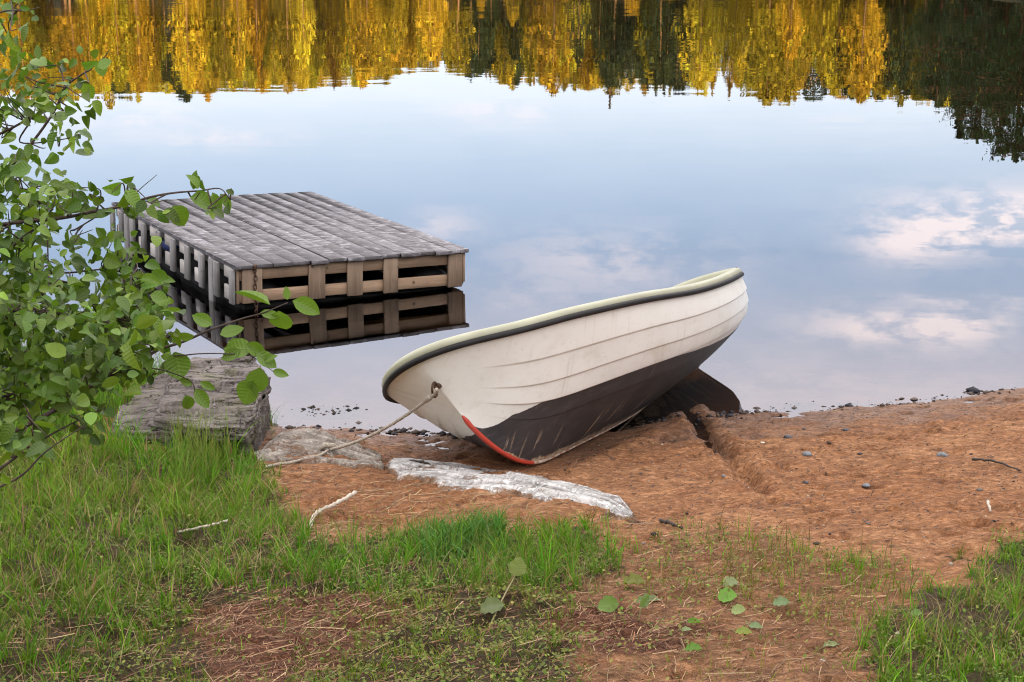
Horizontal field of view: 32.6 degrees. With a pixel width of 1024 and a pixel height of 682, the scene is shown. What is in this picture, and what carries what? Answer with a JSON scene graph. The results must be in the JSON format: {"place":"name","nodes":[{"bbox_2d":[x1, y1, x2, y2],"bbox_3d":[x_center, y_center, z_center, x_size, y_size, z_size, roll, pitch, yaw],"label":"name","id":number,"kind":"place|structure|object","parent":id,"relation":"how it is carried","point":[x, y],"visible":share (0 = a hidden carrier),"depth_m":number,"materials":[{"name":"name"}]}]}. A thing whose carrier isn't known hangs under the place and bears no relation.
{"place":"outdoors","nodes":[
{"label":"outdoors","id":0,"kind":"place"},
{"bbox_2d":[0,0,1023,452],"bbox_3d":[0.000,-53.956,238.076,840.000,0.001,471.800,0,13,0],"label":"lake water","id":1,"kind":"structure","parent":0,"point":[838,184],"depth_m":19.92,"materials":[{"name":"blue liquid"}]},
{"bbox_2d":[110,191,468,309],"bbox_3d":[-1.843,-0.611,13.766,1.816,0.632,3.106,-6,15,-28],"label":"swimming raft","id":2,"kind":"object","parent":1,"relation":"on","point":[315,247],"visible":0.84,"depth_m":12.86,"materials":[{"name":"grey wood"}]},
{"bbox_2d":[253,264,257,310],"bbox_3d":[-1.769,-0.335,12.076,0.035,0.391,0.043,-7,15,-27],"label":"chain","id":3,"kind":"object","parent":2,"relation":"hanging from","point":[255,276],"visible":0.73,"depth_m":12.06,"materials":[{"name":"metal"}]},
{"bbox_2d":[0,351,1023,681],"bbox_3d":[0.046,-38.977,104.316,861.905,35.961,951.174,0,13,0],"label":"ground","id":4,"kind":"structure","parent":0,"point":[972,523],"depth_m":6.70,"materials":[{"name":"beige soil"}]},
{"bbox_2d":[43,348,174,417],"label":"bank grass","id":5,"kind":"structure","parent":4,"relation":"on","point":[117,398],"depth_m":9.24,"materials":[{"name":"green plant"}]},
{"bbox_2d":[0,386,280,624],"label":"long grass","id":6,"kind":"structure","parent":4,"relation":"on","point":[12,536],"depth_m":6.63,"materials":[{"name":"green plant"}]},
{"bbox_2d":[0,424,309,681],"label":"grass","id":7,"kind":"structure","parent":4,"relation":"on","point":[63,564],"depth_m":6.29,"materials":[{"name":"green plant"}]},
{"bbox_2d":[0,0,319,487],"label":"alder bush","id":8,"kind":"object","parent":4,"relation":"on","point":[117,329],"visible":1,"depth_m":4.29,"materials":[{"name":"green plant"}]},
{"bbox_2d":[110,355,271,453],"bbox_3d":[-1.610,0.428,8.761,0.783,0.504,1.108,0,13,0],"label":"boulder","id":9,"kind":"object","parent":4,"relation":"on","point":[223,378],"visible":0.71,"depth_m":8.63,"materials":[{"name":"stone"}]},
{"bbox_2d":[159,403,247,490],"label":"tall grass","id":10,"kind":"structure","parent":4,"relation":"on","point":[199,451],"depth_m":7.90,"materials":[{"name":"green plant"}]},
{"bbox_2d":[178,519,228,532],"bbox_3d":[-1.188,0.723,6.811,0.048,0.042,0.271,9,16,34],"label":"driftwood stick","id":11,"kind":"object","parent":4,"relation":"on","point":[205,526],"visible":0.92,"depth_m":6.77,"materials":[{"name":"brown wood"}]},
{"bbox_2d":[255,426,384,469],"bbox_3d":[-0.933,0.520,8.725,0.667,0.149,1.059,0,13,0],"label":"flat rock","id":12,"kind":"object","parent":4,"relation":"on","point":[300,441],"visible":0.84,"depth_m":8.54,"materials":[{"name":"stone"}]},
{"bbox_2d":[291,404,367,416],"bbox_3d":[-1.058,0.390,9.618,0.601,0.031,0.294,-2,14,-8],"label":"mud clump","id":13,"kind":"object","parent":4,"relation":"on","point":[334,412],"visible":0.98,"depth_m":9.64,"materials":[{"name":"black soil"}]},
{"bbox_2d":[309,491,356,527],"bbox_3d":[-0.769,0.698,7.204,0.086,0.041,0.528,4,14,15],"label":"driftwood stick","id":14,"kind":"object","parent":4,"relation":"on","point":[339,501],"visible":0.88,"depth_m":7.24,"materials":[{"name":"brown wood"}]},
{"bbox_2d":[296,495,598,588],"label":"seed stalks","id":15,"kind":"object","parent":4,"relation":"on","point":[448,540],"visible":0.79,"depth_m":6.44,"materials":[{"name":"green plant"}]},
{"bbox_2d":[291,523,616,595],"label":"grass","id":16,"kind":"structure","parent":4,"relation":"on","point":[442,563],"depth_m":6.21,"materials":[{"name":"green plant"}]},
{"bbox_2d":[403,502,524,564],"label":"broad grass","id":17,"kind":"structure","parent":4,"relation":"on","point":[464,529],"depth_m":6.61,"materials":[{"name":"green plant"}]},
{"bbox_2d":[0,455,939,681],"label":"needle litter","id":18,"kind":"object","parent":4,"relation":"on","point":[259,624],"visible":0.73,"depth_m":5.57,"materials":[{"name":"brown plant"}]},
{"bbox_2d":[471,597,503,615],"bbox_3d":[-0.079,0.866,5.707,0.109,0.058,0.048,0,13,0],"label":"fallen leaf","id":19,"kind":"object","parent":4,"relation":"on","point":[492,605],"visible":1,"depth_m":5.72,"materials":[{"name":"green plant"}]},
{"bbox_2d":[488,557,526,627],"bbox_3d":[-0.037,0.827,5.786,0.062,0.126,0.337,5,14,22],"label":"fallen leaf","id":20,"kind":"object","parent":4,"relation":"on","point":[517,566],"visible":0.94,"depth_m":5.92,"materials":[{"name":"green plant"}]},
{"bbox_2d":[0,343,1023,681],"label":"grass","id":21,"kind":"structure","parent":4,"relation":"on","point":[102,455],"depth_m":6.20,"materials":[{"name":"green plant"}]},
{"bbox_2d":[0,389,1023,681],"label":"ground cover","id":22,"kind":"object","parent":4,"relation":"on","point":[412,619],"visible":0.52,"depth_m":5.71,"materials":[{"name":"green plant"}]},
{"bbox_2d":[384,458,641,522],"bbox_3d":[-0.035,0.660,7.713,0.530,0.206,1.809,-9,16,-35],"label":"driftwood log","id":23,"kind":"object","parent":4,"relation":"on","point":[444,476],"visible":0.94,"depth_m":7.69,"materials":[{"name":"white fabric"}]},
{"bbox_2d":[410,459,430,464],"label":"dark twig","id":24,"kind":"object","parent":23,"relation":"on","point":[420,461],"visible":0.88,"depth_m":8.22,"materials":[{"name":"grey wood"}]},
{"bbox_2d":[382,267,748,464],"bbox_3d":[0.411,0.136,9.291,1.469,0.698,3.551,-25,-3,25],"label":"rowing boat","id":25,"kind":"object","parent":4,"relation":"on","point":[539,389],"visible":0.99,"depth_m":8.17,"materials":[{"name":"white plastic"}]},
{"bbox_2d":[266,388,438,467],"bbox_3d":[-0.635,0.368,8.149,0.910,0.531,0.527,6,15,23],"label":"mooring rope","id":26,"kind":"object","parent":25,"relation":"attached to","point":[334,446],"visible":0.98,"depth_m":8.21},
{"bbox_2d":[590,595,618,612],"bbox_3d":[0.304,0.862,5.752,0.090,0.046,0.046,10,16,35],"label":"fallen leaf","id":27,"kind":"object","parent":4,"relation":"on","point":[606,603],"visible":0.99,"depth_m":5.75,"materials":[{"name":"green plant"}]},
{"bbox_2d":[614,572,644,587],"bbox_3d":[0.402,0.828,6.014,0.116,0.065,0.042,7,15,25],"label":"fallen leaf","id":28,"kind":"object","parent":4,"relation":"on","point":[638,578],"visible":0.88,"depth_m":6.02,"materials":[{"name":"green plant"}]},
{"bbox_2d":[257,393,1023,566],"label":"beach debris","id":29,"kind":"object","parent":4,"relation":"on","point":[767,469],"visible":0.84,"depth_m":8.01,"materials":[{"name":"brown plant"}]},
{"bbox_2d":[638,595,649,621],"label":"fallen leaf","id":30,"kind":"object","parent":4,"relation":"on","point":[644,602],"visible":1,"depth_m":5.53,"materials":[{"name":"green plant"}]},
{"bbox_2d":[632,593,661,603],"bbox_3d":[0.436,0.867,5.801,0.117,0.061,0.037,4,14,17],"label":"fallen leaf","id":31,"kind":"object","parent":4,"relation":"on","point":[652,597],"visible":0.53,"depth_m":5.81,"materials":[{"name":"green plant"}]},
{"bbox_2d":[284,386,1015,440],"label":"shore gravel","id":32,"kind":"structure","parent":4,"relation":"on","point":[722,413],"depth_m":9.45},
{"bbox_2d":[659,518,682,528],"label":"dark twig","id":33,"kind":"object","parent":4,"relation":"on","point":[668,521],"visible":0.97,"depth_m":6.90,"materials":[{"name":"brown wood"}]},
{"bbox_2d":[677,626,691,631],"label":"fallen leaf","id":34,"kind":"object","parent":4,"relation":"on","point":[684,628],"visible":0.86,"depth_m":5.36,"materials":[{"name":"green plant"}]},
{"bbox_2d":[679,641,701,653],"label":"fallen leaf","id":35,"kind":"object","parent":4,"relation":"on","point":[691,646],"visible":1,"depth_m":5.17,"materials":[{"name":"green plant"}]},
{"bbox_2d":[682,617,700,623],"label":"fallen leaf","id":36,"kind":"object","parent":4,"relation":"on","point":[690,620],"visible":1,"depth_m":5.42,"materials":[{"name":"green plant"}]},
{"bbox_2d":[711,586,736,602],"bbox_3d":[0.705,0.840,5.799,0.057,0.038,0.077,-11,17,-38],"label":"fallen leaf","id":37,"kind":"object","parent":4,"relation":"on","point":[731,595],"visible":1,"depth_m":5.80,"materials":[{"name":"green plant"}]},
{"bbox_2d":[717,576,737,586],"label":"fallen leaf","id":38,"kind":"object","parent":4,"relation":"on","point":[731,581],"visible":0.98,"depth_m":5.95,"materials":[{"name":"green plant"}]},
{"bbox_2d":[725,603,745,613],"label":"fallen leaf","id":39,"kind":"object","parent":4,"relation":"on","point":[737,608],"visible":1,"depth_m":5.59,"materials":[{"name":"plant"}]},
{"bbox_2d":[729,626,751,633],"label":"fallen leaf","id":40,"kind":"object","parent":4,"relation":"on","point":[743,629],"visible":1,"depth_m":5.39,"materials":[{"name":"plant"}]},
{"bbox_2d":[744,621,761,627],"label":"fallen leaf","id":41,"kind":"object","parent":4,"relation":"on","point":[755,624],"visible":1,"depth_m":5.44,"materials":[{"name":"green plant"}]},
{"bbox_2d":[516,403,1017,565],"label":"beach gravel","id":42,"kind":"structure","parent":4,"relation":"on","point":[817,542],"depth_m":7.27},
{"bbox_2d":[767,596,789,605],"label":"fallen leaf","id":43,"kind":"object","parent":4,"relation":"on","point":[780,600],"visible":1,"depth_m":5.73,"materials":[{"name":"green plant"}]},
{"bbox_2d":[802,451,811,455],"bbox_3d":[1.402,0.538,8.325,0.045,0.028,0.040,-3,14,-14],"label":"pebble","id":44,"kind":"object","parent":4,"relation":"on","point":[806,453],"visible":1,"depth_m":8.31,"materials":[{"name":"stone"}]},
{"bbox_2d":[712,497,926,621],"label":"weed stalks","id":45,"kind":"object","parent":4,"relation":"on","point":[729,557],"visible":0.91,"depth_m":6.08,"materials":[{"name":"green plant"}]},
{"bbox_2d":[817,640,838,652],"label":"fallen leaf","id":46,"kind":"object","parent":4,"relation":"on","point":[831,642],"visible":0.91,"depth_m":5.28,"materials":[{"name":"plant"}]},
{"bbox_2d":[862,483,869,487],"bbox_3d":[1.542,0.629,7.614,0.034,0.022,0.031,6,15,24],"label":"pebble","id":47,"kind":"object","parent":4,"relation":"on","point":[865,485],"visible":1,"depth_m":7.61,"materials":[{"name":"stone"}]},
{"bbox_2d":[907,608,921,614],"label":"fallen leaf","id":48,"kind":"object","parent":4,"relation":"on","point":[915,611],"visible":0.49,"depth_m":5.52,"materials":[{"name":"green plant"}]},
{"bbox_2d":[936,452,947,456],"bbox_3d":[2.027,0.536,8.238,0.060,0.030,0.042,7,15,27],"label":"pebble","id":49,"kind":"object","parent":4,"relation":"on","point":[939,454],"visible":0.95,"depth_m":8.22,"materials":[{"name":"stone"}]},
{"bbox_2d":[865,561,1023,678],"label":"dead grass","id":50,"kind":"structure","parent":4,"relation":"on","point":[950,617],"depth_m":5.38,"materials":[{"name":"plant"}]},
{"bbox_2d":[986,500,990,512],"bbox_3d":[1.906,0.660,6.993,0.016,0.017,0.118,3,14,11],"label":"driftwood stick","id":51,"kind":"object","parent":4,"relation":"on","point":[988,503],"visible":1,"depth_m":6.99,"materials":[{"name":"white wood"}]},
{"bbox_2d":[972,458,1020,470],"bbox_3d":[2.193,0.558,7.908,0.031,0.042,0.302,-7,15,-27],"label":"dark twig","id":52,"kind":"object","parent":4,"relation":"on","point":[984,460],"visible":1,"depth_m":7.93,"materials":[{"name":"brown wood"}]}
]}

